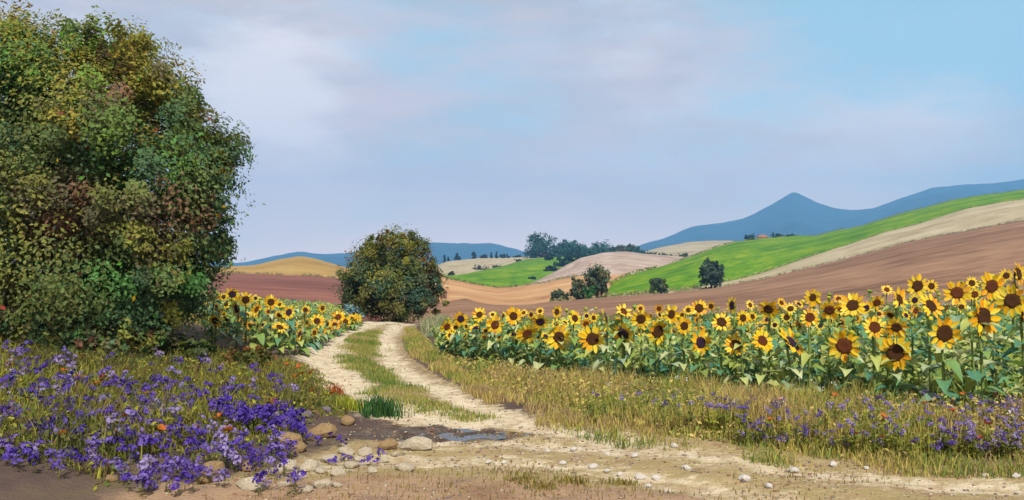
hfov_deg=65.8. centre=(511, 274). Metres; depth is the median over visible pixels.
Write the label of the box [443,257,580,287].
green field
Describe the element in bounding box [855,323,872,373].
budding sunflower
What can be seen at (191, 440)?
lilac flower
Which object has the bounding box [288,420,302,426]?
deep purple flower
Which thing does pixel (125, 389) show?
purple wildflower
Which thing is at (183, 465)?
lilac flower
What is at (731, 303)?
sunflower
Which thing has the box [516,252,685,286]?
fallow hill
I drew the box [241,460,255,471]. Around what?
tan stone
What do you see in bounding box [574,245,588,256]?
ridge tree
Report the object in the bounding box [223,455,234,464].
purple flower
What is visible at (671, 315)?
sunflower
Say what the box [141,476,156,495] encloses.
lilac flower
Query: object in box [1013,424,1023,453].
verge violet flower
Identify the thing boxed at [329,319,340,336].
distant sunflower
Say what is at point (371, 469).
ivory stone
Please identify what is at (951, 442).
violet cluster flower
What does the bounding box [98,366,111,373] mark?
purple wildflower
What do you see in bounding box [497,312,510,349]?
budding sunflower
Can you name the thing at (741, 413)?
verge violet flower
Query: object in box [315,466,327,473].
ivory stone
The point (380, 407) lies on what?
grass tuft
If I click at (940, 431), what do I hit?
verge violet flower
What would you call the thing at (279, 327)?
sunflower
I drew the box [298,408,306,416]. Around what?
deep purple flower
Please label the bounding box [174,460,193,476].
lilac flower
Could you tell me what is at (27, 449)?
lilac flower
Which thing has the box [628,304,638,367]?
budding sunflower
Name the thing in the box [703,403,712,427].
verge violet flower
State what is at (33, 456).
lilac flower
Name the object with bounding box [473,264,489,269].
field bush
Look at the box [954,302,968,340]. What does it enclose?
distant sunflower
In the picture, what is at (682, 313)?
distant sunflower
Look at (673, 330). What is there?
distant sunflower
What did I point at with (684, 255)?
hedge bush
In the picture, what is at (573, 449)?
white pebble
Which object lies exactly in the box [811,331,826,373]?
budding sunflower
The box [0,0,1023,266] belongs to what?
sky
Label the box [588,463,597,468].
white pebble
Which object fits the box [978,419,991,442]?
verge orange flower
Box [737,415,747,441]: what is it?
verge violet flower
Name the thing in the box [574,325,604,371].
sunflower
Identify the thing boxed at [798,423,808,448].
verge violet flower
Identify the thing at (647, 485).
white pebble
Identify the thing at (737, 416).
verge violet flower
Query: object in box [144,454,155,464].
purple flower
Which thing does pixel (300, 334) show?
sunflower
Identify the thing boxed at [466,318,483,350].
budding sunflower
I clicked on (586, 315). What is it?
distant sunflower
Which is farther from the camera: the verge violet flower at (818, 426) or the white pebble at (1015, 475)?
the verge violet flower at (818, 426)
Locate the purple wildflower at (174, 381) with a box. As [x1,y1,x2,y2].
[160,377,178,383]
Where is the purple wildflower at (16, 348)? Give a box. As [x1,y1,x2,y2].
[6,347,21,356]
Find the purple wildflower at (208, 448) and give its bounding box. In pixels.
[198,439,218,460]
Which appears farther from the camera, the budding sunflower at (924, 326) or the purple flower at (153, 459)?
the budding sunflower at (924, 326)
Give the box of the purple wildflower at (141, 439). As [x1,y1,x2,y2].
[136,434,151,457]
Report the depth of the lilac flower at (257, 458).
5.45 m
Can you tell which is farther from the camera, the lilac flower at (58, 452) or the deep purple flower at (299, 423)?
the deep purple flower at (299, 423)
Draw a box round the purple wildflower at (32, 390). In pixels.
[27,388,38,399]
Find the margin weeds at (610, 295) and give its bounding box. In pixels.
[549,219,1021,301]
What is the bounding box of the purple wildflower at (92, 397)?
[83,395,96,404]
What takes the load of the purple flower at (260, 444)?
on the ground at (23, 481)
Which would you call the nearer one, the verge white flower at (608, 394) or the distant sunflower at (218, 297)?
the verge white flower at (608, 394)
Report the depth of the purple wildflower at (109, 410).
6.08 m
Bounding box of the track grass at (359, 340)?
[332,327,500,421]
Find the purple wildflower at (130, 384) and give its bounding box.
[119,379,138,393]
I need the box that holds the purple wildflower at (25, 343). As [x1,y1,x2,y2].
[19,340,32,356]
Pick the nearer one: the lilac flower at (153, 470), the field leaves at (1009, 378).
the lilac flower at (153, 470)
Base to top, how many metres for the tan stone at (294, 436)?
0.138 m
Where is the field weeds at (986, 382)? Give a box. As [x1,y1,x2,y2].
[433,302,1023,405]
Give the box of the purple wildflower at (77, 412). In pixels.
[75,409,95,418]
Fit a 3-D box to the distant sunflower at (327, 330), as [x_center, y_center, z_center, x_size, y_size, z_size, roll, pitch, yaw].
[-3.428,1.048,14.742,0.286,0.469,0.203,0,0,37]
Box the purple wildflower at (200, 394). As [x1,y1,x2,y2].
[194,388,209,403]
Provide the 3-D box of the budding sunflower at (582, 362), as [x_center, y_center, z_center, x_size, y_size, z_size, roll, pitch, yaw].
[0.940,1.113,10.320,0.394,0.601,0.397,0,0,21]
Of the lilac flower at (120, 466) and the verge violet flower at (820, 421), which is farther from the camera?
the verge violet flower at (820, 421)
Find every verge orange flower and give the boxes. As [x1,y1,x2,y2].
[766,417,778,440]
[849,430,860,452]
[871,412,893,451]
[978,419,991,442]
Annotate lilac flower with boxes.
[0,433,20,455]
[1,410,14,421]
[1,447,17,460]
[9,368,23,376]
[9,376,18,383]
[10,442,32,467]
[13,348,23,355]
[22,446,38,466]
[25,450,41,470]
[27,444,40,467]
[32,438,53,454]
[36,448,56,470]
[42,421,60,441]
[51,407,72,416]
[53,449,66,460]
[53,454,66,479]
[60,447,77,461]
[66,452,81,472]
[72,411,95,425]
[73,455,89,470]
[75,375,91,388]
[83,446,96,461]
[84,384,98,390]
[86,437,111,454]
[87,447,98,471]
[91,454,108,470]
[103,369,115,377]
[113,396,125,407]
[114,459,127,475]
[114,464,129,483]
[116,444,125,455]
[120,444,132,458]
[121,473,131,489]
[126,444,137,464]
[129,471,150,493]
[137,453,152,469]
[137,470,152,488]
[139,469,152,492]
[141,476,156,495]
[145,419,163,434]
[146,464,165,487]
[149,461,159,477]
[159,451,171,460]
[161,456,181,480]
[161,469,174,490]
[165,438,175,459]
[168,381,187,391]
[168,470,193,492]
[172,356,183,365]
[174,429,182,441]
[174,457,189,473]
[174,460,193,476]
[179,423,196,446]
[179,444,199,460]
[179,460,194,473]
[183,436,200,456]
[184,471,198,490]
[186,463,193,478]
[191,466,202,478]
[193,453,205,479]
[195,459,213,483]
[196,429,206,452]
[203,419,218,436]
[204,381,213,390]
[212,425,226,441]
[213,446,223,460]
[214,468,230,487]
[217,440,232,463]
[217,449,228,461]
[222,445,237,465]
[223,420,236,440]
[226,447,241,469]
[228,447,238,469]
[229,375,235,382]
[232,436,244,454]
[233,415,242,433]
[236,430,248,448]
[238,443,256,459]
[239,454,260,475]
[242,440,253,453]
[247,394,261,400]
[249,454,262,473]
[251,448,265,467]
[252,470,267,494]
[255,425,266,440]
[257,451,271,468]
[260,456,277,476]
[265,441,280,455]
[268,435,278,440]
[268,442,284,457]
[270,431,286,438]
[272,398,291,404]
[272,429,280,441]
[273,452,287,475]
[274,450,289,470]
[275,445,287,459]
[282,421,287,432]
[282,438,297,458]
[286,474,302,491]
[291,467,306,492]
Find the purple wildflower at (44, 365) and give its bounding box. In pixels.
[32,363,48,375]
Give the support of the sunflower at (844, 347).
on the ground at (23, 481)
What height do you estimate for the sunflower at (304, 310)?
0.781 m
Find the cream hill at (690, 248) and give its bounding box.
[645,240,738,256]
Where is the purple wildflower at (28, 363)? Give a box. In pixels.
[19,362,32,373]
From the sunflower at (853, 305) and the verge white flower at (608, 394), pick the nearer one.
the verge white flower at (608, 394)
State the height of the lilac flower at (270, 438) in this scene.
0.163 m
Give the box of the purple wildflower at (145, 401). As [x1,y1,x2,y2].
[133,394,154,405]
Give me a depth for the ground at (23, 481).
5.73 m
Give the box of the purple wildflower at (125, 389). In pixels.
[117,382,129,397]
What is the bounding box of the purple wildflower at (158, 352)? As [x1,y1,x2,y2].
[153,346,163,360]
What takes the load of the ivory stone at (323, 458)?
on the ground at (23, 481)
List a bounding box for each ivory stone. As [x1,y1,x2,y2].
[236,476,259,490]
[254,484,267,491]
[276,459,295,471]
[277,481,291,486]
[299,459,319,471]
[301,485,312,492]
[313,478,331,487]
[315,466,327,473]
[320,454,340,463]
[330,467,345,475]
[332,482,342,487]
[337,446,354,454]
[343,461,360,468]
[353,455,365,461]
[358,447,371,455]
[367,467,376,473]
[379,456,388,462]
[390,451,400,456]
[394,462,414,471]
[398,436,432,450]
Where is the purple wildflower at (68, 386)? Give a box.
[61,379,74,391]
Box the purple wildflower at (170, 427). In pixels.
[163,423,182,443]
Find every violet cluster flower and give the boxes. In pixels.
[906,437,918,460]
[946,440,956,454]
[962,436,974,457]
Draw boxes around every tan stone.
[105,474,118,481]
[197,475,211,483]
[201,461,224,474]
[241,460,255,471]
[276,432,302,447]
[291,441,306,452]
[308,423,336,438]
[340,415,354,425]
[378,438,397,449]
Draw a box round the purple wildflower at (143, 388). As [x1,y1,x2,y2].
[140,386,157,396]
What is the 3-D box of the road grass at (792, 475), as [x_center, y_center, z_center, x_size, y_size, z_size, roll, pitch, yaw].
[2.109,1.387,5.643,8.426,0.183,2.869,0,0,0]
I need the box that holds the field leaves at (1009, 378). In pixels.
[434,305,1023,401]
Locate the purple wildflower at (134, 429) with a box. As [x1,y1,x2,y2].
[114,424,135,430]
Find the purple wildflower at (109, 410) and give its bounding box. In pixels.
[96,405,114,423]
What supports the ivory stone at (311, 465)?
on the ground at (23, 481)
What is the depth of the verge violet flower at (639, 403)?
7.24 m
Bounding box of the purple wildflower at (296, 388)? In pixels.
[288,384,299,397]
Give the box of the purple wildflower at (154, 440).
[138,435,169,457]
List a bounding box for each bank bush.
[543,265,559,270]
[544,253,553,260]
[553,256,569,266]
[564,252,581,262]
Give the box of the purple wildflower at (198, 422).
[195,413,205,435]
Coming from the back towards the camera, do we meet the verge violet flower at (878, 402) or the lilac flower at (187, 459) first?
the verge violet flower at (878, 402)
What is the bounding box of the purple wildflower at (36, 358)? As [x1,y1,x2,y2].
[32,355,40,365]
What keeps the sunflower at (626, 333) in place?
on the ground at (23, 481)
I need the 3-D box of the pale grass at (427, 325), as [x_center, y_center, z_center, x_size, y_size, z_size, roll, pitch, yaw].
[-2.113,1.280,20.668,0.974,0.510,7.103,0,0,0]
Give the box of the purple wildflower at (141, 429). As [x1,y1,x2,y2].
[120,424,145,437]
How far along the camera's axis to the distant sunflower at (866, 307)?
11.49 m
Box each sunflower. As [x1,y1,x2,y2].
[197,313,207,334]
[201,293,225,344]
[201,302,211,332]
[207,314,226,345]
[210,303,222,335]
[212,295,225,335]
[214,293,230,336]
[219,288,243,338]
[219,311,228,336]
[219,317,232,337]
[221,302,230,332]
[225,299,246,349]
[228,292,256,346]
[246,302,267,350]
[247,321,255,336]
[251,295,264,329]
[253,297,265,325]
[260,294,278,349]
[262,308,272,341]
[267,322,289,354]
[272,310,284,335]
[273,300,284,324]
[277,305,297,354]
[291,328,310,355]
[296,305,317,352]
[302,318,311,344]
[307,328,319,346]
[309,314,323,348]
[318,303,330,340]
[318,329,327,341]
[324,318,335,342]
[325,324,335,341]
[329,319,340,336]
[331,310,346,335]
[341,316,349,332]
[348,314,359,330]
[353,313,361,327]
[429,327,439,339]
[439,320,453,352]
[444,331,454,356]
[444,339,451,356]
[449,311,472,356]
[449,324,459,356]
[457,332,470,356]
[458,322,473,358]
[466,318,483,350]
[467,307,490,362]
[467,323,486,356]
[476,328,491,359]
[477,321,498,356]
[479,334,488,357]
[482,315,503,361]
[484,311,496,355]
[490,332,508,363]
[495,312,507,363]
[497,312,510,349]
[503,307,522,368]
[506,315,527,366]
[507,323,519,356]
[508,330,522,356]
[514,323,544,372]
[517,309,529,367]
[522,310,537,355]
[526,314,550,371]
[533,307,547,353]
[533,333,544,362]
[541,332,548,362]
[544,305,569,372]
[546,324,578,371]
[548,319,564,353]
[557,318,571,365]
[563,310,587,371]
[564,336,582,368]
[565,310,579,355]
[571,347,588,374]
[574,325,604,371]
[580,312,591,346]
[580,318,591,353]
[588,307,601,320]
[589,314,602,355]
[592,309,617,373]
[607,323,639,382]
[609,304,639,375]
[627,309,652,383]
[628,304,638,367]
[632,327,646,357]
[633,304,647,351]
[634,346,655,385]
[643,318,673,385]
[644,312,652,351]
[652,312,664,357]
[654,304,664,344]
[657,305,681,385]
[667,326,679,357]
[672,316,697,383]
[675,311,685,351]
[677,336,696,360]
[682,305,691,341]
[686,328,711,383]
[687,299,716,382]
[706,300,718,362]
[707,313,738,387]
[718,297,743,380]
[718,333,754,391]
[719,339,750,382]
[725,310,754,385]
[744,324,753,365]
[744,328,780,392]
[745,300,755,352]
[746,331,774,379]
[748,311,756,351]
[748,358,767,390]
[750,305,764,329]
[753,300,785,387]
[755,321,766,347]
[763,316,776,329]
[770,321,779,334]
[772,298,787,358]
[774,328,814,394]
[780,312,792,355]
[783,302,796,328]
[785,332,811,372]
[788,300,803,349]
[793,320,802,337]
[794,308,825,391]
[797,331,816,384]
[798,300,808,333]
[799,288,825,358]
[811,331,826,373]
[812,299,849,389]
[815,322,825,351]
[823,317,836,343]
[827,328,870,395]
[827,330,864,394]
[832,307,847,336]
[833,295,843,325]
[834,293,871,388]
[834,316,844,328]
[835,330,871,389]
[850,313,862,333]
[854,316,894,400]
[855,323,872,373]
[860,301,871,325]
[862,290,872,313]
[863,296,887,389]
[869,323,906,394]
[871,309,884,352]
[875,335,917,406]
[878,316,919,396]
[881,285,892,326]
[881,286,910,370]
[883,310,894,338]
[887,301,905,321]
[900,310,910,328]
[902,320,928,395]
[905,290,910,309]
[907,274,926,327]
[908,293,955,395]
[908,294,921,345]
[909,306,921,339]
[914,316,932,346]
[915,317,937,358]
[918,315,962,410]
[924,279,938,314]
[937,293,949,317]
[942,281,976,371]
[943,304,948,348]
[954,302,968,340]
[956,313,997,404]
[959,298,1012,407]
[965,301,1001,369]
[966,276,979,309]
[969,287,980,349]
[977,271,1010,355]
[983,322,1013,385]
[991,284,1023,376]
[999,268,1013,292]
[1000,304,1023,408]
[1002,262,1023,326]
[1002,299,1023,357]
[1007,280,1023,329]
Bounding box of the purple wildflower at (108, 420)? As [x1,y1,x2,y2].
[101,416,116,433]
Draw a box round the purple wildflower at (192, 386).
[188,384,207,391]
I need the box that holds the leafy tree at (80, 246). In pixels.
[0,0,266,354]
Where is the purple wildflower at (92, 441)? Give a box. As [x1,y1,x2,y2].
[82,435,99,452]
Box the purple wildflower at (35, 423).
[24,422,41,437]
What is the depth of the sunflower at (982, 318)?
7.25 m
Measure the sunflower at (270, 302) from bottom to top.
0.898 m
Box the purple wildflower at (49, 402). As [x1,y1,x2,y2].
[36,395,55,406]
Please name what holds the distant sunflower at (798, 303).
on the ground at (23, 481)
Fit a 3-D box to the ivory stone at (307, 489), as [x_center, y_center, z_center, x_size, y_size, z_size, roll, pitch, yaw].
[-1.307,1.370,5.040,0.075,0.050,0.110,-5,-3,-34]
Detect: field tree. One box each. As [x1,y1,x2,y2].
[551,288,569,300]
[567,277,586,299]
[582,262,610,297]
[649,277,668,293]
[698,257,725,288]
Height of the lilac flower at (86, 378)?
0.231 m
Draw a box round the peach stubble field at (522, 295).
[380,274,625,304]
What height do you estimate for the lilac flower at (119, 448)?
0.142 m
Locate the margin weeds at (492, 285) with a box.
[441,273,609,287]
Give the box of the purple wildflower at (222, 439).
[212,427,227,443]
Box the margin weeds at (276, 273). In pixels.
[212,271,341,277]
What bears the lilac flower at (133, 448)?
on the ground at (23, 481)
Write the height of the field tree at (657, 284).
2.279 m
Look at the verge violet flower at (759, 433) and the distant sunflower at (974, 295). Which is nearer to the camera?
the verge violet flower at (759, 433)
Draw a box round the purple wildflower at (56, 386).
[53,382,70,396]
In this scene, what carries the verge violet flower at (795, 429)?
on the ground at (23, 481)
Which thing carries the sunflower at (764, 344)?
on the ground at (23, 481)
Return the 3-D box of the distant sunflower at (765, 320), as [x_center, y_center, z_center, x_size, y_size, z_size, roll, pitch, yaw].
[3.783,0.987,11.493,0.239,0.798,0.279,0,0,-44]
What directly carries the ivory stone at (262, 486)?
on the ground at (23, 481)
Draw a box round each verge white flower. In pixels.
[604,382,613,409]
[715,403,729,428]
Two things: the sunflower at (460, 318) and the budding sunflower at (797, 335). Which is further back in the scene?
the sunflower at (460, 318)
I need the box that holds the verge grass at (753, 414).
[413,326,1023,465]
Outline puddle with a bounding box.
[377,428,531,440]
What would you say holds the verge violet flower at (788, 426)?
on the ground at (23, 481)
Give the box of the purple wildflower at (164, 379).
[157,376,169,385]
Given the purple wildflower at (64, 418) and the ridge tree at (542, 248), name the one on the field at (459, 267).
the ridge tree at (542, 248)
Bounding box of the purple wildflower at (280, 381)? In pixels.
[269,378,287,389]
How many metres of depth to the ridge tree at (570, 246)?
425.79 m
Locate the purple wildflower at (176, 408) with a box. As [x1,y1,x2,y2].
[168,405,182,414]
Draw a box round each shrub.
[0,292,86,346]
[41,307,178,358]
[157,328,216,361]
[214,344,274,369]
[341,303,364,318]
[583,286,596,298]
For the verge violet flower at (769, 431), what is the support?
on the ground at (23, 481)
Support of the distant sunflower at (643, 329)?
on the ground at (23, 481)
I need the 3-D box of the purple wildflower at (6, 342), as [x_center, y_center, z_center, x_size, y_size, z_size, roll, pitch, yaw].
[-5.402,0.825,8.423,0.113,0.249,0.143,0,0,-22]
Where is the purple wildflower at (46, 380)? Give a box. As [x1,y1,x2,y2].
[36,375,64,393]
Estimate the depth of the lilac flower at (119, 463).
5.06 m
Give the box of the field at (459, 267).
[427,256,543,274]
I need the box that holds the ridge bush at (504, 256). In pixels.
[499,254,510,257]
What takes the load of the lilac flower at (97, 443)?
on the ground at (23, 481)
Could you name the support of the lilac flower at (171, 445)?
on the ground at (23, 481)
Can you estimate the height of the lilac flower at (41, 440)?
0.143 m
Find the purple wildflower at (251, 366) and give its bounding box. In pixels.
[247,363,259,375]
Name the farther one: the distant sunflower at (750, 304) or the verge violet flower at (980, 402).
the distant sunflower at (750, 304)
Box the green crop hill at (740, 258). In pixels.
[602,190,1023,296]
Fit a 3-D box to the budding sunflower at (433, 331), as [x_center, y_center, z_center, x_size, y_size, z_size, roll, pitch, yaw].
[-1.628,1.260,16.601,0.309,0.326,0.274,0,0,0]
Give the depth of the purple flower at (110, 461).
5.17 m
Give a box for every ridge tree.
[520,231,557,258]
[551,246,566,256]
[556,239,584,256]
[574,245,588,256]
[580,239,612,256]
[609,245,629,251]
[625,244,641,250]
[629,248,644,253]
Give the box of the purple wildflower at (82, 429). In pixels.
[71,424,88,435]
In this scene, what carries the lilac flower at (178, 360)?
on the ground at (23, 481)
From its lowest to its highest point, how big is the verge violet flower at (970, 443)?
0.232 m
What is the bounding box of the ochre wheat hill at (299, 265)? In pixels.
[207,256,446,277]
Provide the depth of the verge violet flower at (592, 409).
7.32 m
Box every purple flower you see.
[47,458,56,470]
[67,445,78,455]
[100,457,119,469]
[117,471,130,480]
[129,451,139,459]
[136,458,150,469]
[137,482,158,489]
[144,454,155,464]
[208,402,217,411]
[209,399,221,418]
[212,474,226,484]
[213,398,231,406]
[218,404,235,412]
[219,395,233,405]
[221,410,234,424]
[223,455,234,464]
[232,405,248,424]
[237,409,249,431]
[238,413,254,428]
[252,404,269,419]
[253,408,270,426]
[258,443,275,458]
[260,406,273,423]
[260,477,271,488]
[262,412,272,432]
[265,402,277,416]
[266,416,281,441]
[266,468,281,477]
[269,419,282,439]
[275,413,289,427]
[276,418,293,431]
[279,404,291,429]
[279,405,287,430]
[283,408,297,429]
[286,447,296,455]
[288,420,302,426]
[289,421,305,437]
[293,416,305,429]
[296,425,307,437]
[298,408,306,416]
[304,432,313,438]
[314,435,321,445]
[327,455,337,462]
[328,432,347,447]
[341,453,352,459]
[359,454,379,462]
[376,448,387,455]
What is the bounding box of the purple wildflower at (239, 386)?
[231,383,244,397]
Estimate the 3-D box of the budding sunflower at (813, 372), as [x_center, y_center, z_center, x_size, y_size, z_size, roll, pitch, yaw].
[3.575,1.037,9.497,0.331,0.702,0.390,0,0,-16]
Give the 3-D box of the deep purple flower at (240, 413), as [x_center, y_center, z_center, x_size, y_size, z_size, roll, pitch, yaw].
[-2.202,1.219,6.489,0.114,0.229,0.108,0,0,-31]
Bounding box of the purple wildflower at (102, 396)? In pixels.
[95,393,110,404]
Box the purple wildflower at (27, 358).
[15,357,31,366]
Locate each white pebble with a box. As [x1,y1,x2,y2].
[559,460,566,464]
[570,446,577,451]
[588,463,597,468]
[634,473,645,479]
[643,483,651,487]
[651,475,661,480]
[670,443,677,447]
[681,465,691,470]
[738,474,750,481]
[765,483,772,488]
[789,467,799,472]
[829,461,836,466]
[1012,473,1020,477]
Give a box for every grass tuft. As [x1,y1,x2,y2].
[325,382,350,394]
[331,392,367,411]
[351,390,414,419]
[493,470,538,485]
[524,478,561,493]
[553,472,588,487]
[600,476,638,486]
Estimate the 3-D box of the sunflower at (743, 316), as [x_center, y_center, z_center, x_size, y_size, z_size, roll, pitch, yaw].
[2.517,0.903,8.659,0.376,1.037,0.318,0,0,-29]
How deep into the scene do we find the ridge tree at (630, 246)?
398.41 m
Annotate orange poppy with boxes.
[157,424,166,436]
[222,425,232,440]
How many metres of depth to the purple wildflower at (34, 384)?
6.64 m
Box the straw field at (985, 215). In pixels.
[613,199,1023,296]
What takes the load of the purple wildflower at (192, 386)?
on the ground at (23, 481)
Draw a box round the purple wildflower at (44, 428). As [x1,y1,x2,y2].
[36,422,52,435]
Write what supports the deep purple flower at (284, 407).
on the ground at (23, 481)
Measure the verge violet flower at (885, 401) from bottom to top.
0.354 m
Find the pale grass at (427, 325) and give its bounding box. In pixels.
[418,313,448,337]
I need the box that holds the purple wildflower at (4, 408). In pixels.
[0,405,35,424]
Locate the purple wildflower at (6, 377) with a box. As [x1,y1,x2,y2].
[0,371,15,384]
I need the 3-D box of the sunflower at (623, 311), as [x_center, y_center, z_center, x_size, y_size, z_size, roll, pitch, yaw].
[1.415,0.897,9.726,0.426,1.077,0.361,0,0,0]
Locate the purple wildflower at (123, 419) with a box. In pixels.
[121,415,144,423]
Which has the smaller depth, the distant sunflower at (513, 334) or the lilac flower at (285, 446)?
the lilac flower at (285, 446)
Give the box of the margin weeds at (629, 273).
[610,189,1023,284]
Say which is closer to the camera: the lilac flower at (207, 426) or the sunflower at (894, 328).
the lilac flower at (207, 426)
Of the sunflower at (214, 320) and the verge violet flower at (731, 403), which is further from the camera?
the sunflower at (214, 320)
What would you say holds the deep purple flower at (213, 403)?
on the ground at (23, 481)
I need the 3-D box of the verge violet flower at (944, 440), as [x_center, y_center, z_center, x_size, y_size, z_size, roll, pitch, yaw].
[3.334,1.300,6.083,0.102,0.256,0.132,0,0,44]
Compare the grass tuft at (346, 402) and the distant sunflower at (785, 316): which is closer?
the grass tuft at (346, 402)
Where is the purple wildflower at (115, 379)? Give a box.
[102,375,120,388]
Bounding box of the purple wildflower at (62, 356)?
[50,355,66,362]
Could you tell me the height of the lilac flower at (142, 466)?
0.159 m
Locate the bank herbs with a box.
[0,334,354,485]
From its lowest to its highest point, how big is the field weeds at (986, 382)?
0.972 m
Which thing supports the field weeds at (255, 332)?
on the ground at (23, 481)
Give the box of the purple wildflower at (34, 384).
[24,382,37,399]
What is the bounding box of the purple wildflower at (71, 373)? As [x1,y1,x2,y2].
[62,369,79,379]
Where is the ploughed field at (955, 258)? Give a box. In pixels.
[382,220,1023,322]
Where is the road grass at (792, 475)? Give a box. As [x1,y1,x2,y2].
[168,430,917,499]
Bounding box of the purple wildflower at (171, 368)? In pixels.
[164,366,182,375]
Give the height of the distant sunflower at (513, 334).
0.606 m
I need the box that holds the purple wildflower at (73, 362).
[64,354,77,368]
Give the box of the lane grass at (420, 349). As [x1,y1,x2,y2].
[401,326,622,437]
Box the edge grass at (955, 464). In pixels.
[534,409,1023,478]
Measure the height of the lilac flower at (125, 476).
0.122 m
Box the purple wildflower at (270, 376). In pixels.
[269,374,283,378]
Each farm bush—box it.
[744,233,754,240]
[771,232,782,237]
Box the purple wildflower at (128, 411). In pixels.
[99,409,135,425]
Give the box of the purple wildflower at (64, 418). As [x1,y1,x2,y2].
[60,417,72,438]
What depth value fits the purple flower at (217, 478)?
5.00 m
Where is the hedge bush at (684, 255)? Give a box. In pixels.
[676,253,687,256]
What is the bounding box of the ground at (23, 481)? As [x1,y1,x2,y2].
[0,303,1023,499]
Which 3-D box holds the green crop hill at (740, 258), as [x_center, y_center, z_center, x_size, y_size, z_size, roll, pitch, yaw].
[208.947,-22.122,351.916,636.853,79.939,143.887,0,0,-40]
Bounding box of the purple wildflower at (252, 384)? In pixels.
[248,376,257,388]
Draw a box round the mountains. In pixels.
[200,179,1023,268]
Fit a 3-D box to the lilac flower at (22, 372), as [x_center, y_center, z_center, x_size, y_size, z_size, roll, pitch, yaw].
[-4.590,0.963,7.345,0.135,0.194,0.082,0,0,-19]
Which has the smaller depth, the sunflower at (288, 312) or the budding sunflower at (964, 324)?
the budding sunflower at (964, 324)
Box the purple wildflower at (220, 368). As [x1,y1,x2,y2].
[207,367,221,378]
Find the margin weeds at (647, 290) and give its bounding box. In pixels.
[604,198,1023,295]
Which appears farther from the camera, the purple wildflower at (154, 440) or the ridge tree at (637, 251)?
the ridge tree at (637, 251)
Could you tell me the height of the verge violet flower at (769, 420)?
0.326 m
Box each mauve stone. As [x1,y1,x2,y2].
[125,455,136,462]
[301,410,312,417]
[323,407,331,412]
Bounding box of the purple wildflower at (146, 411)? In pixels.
[125,407,151,415]
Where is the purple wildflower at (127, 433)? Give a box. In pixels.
[114,430,135,456]
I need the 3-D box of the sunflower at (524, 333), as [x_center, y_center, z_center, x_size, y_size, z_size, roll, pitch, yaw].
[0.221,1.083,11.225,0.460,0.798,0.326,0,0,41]
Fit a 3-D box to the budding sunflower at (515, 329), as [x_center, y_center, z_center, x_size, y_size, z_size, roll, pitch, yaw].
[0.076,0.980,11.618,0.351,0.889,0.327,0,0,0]
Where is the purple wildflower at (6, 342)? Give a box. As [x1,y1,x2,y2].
[1,340,10,353]
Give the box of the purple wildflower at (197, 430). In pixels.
[188,426,205,438]
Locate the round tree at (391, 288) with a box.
[328,224,449,322]
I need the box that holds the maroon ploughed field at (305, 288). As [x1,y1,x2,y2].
[177,273,446,320]
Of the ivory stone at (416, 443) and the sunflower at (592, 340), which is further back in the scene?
the sunflower at (592, 340)
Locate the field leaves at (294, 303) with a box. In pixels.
[190,294,362,347]
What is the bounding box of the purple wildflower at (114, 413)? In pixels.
[104,412,116,426]
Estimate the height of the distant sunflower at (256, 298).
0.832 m
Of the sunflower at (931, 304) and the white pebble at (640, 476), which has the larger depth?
the sunflower at (931, 304)
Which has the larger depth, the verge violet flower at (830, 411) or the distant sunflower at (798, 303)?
the distant sunflower at (798, 303)
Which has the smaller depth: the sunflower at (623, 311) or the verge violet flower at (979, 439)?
the verge violet flower at (979, 439)
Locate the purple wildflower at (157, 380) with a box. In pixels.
[152,378,171,392]
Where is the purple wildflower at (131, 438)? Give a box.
[129,435,155,456]
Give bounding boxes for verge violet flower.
[586,390,594,421]
[588,393,605,425]
[617,393,630,425]
[635,391,645,415]
[650,398,660,429]
[655,400,672,431]
[666,392,681,413]
[670,403,682,427]
[683,401,695,421]
[697,396,708,413]
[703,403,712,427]
[705,402,715,428]
[708,404,719,430]
[713,403,723,429]
[719,403,730,430]
[720,403,734,422]
[728,399,736,419]
[728,414,749,445]
[733,404,742,428]
[737,405,747,424]
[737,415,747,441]
[743,413,750,445]
[748,422,757,442]
[756,417,766,442]
[761,409,772,438]
[764,406,777,439]
[767,423,775,446]
[771,415,786,448]
[773,402,784,421]
[778,407,796,430]
[783,415,793,444]
[788,415,807,451]
[796,428,808,445]
[797,408,813,437]
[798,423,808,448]
[810,413,827,446]
[812,409,827,438]
[821,402,837,417]
[827,401,832,430]
[832,403,845,423]
[834,418,855,452]
[834,423,846,454]
[837,405,851,434]
[841,399,852,414]
[842,418,854,453]
[845,410,865,429]
[850,428,861,455]
[853,417,868,442]
[859,399,877,433]
[859,406,879,438]
[859,431,872,451]
[862,415,883,443]
[864,403,874,432]
[868,395,883,415]
[868,423,881,454]
[874,399,888,421]
[878,414,892,446]
[880,423,892,455]
[882,417,897,454]
[884,409,891,443]
[884,425,900,453]
[891,409,904,434]
[897,421,923,456]
[897,427,914,454]
[910,416,927,450]
[924,410,935,438]
[926,422,939,454]
[933,422,957,457]
[934,420,946,449]
[935,424,949,455]
[936,417,950,438]
[937,428,950,455]
[939,429,956,452]
[946,423,962,456]
[951,433,961,453]
[952,420,972,449]
[958,414,968,444]
[961,420,977,455]
[963,422,974,457]
[963,428,979,457]
[966,419,978,442]
[967,428,978,458]
[967,430,977,458]
[970,435,981,458]
[977,400,986,414]
[979,416,994,447]
[981,408,993,424]
[982,416,994,438]
[988,435,999,459]
[989,430,1001,458]
[990,426,1007,453]
[997,421,1013,455]
[1002,416,1010,440]
[1010,430,1023,456]
[1010,432,1018,453]
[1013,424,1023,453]
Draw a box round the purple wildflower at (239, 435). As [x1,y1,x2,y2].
[232,425,247,449]
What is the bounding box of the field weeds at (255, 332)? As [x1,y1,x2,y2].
[181,307,362,349]
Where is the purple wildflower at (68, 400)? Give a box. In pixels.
[63,398,75,412]
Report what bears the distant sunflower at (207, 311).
on the ground at (23, 481)

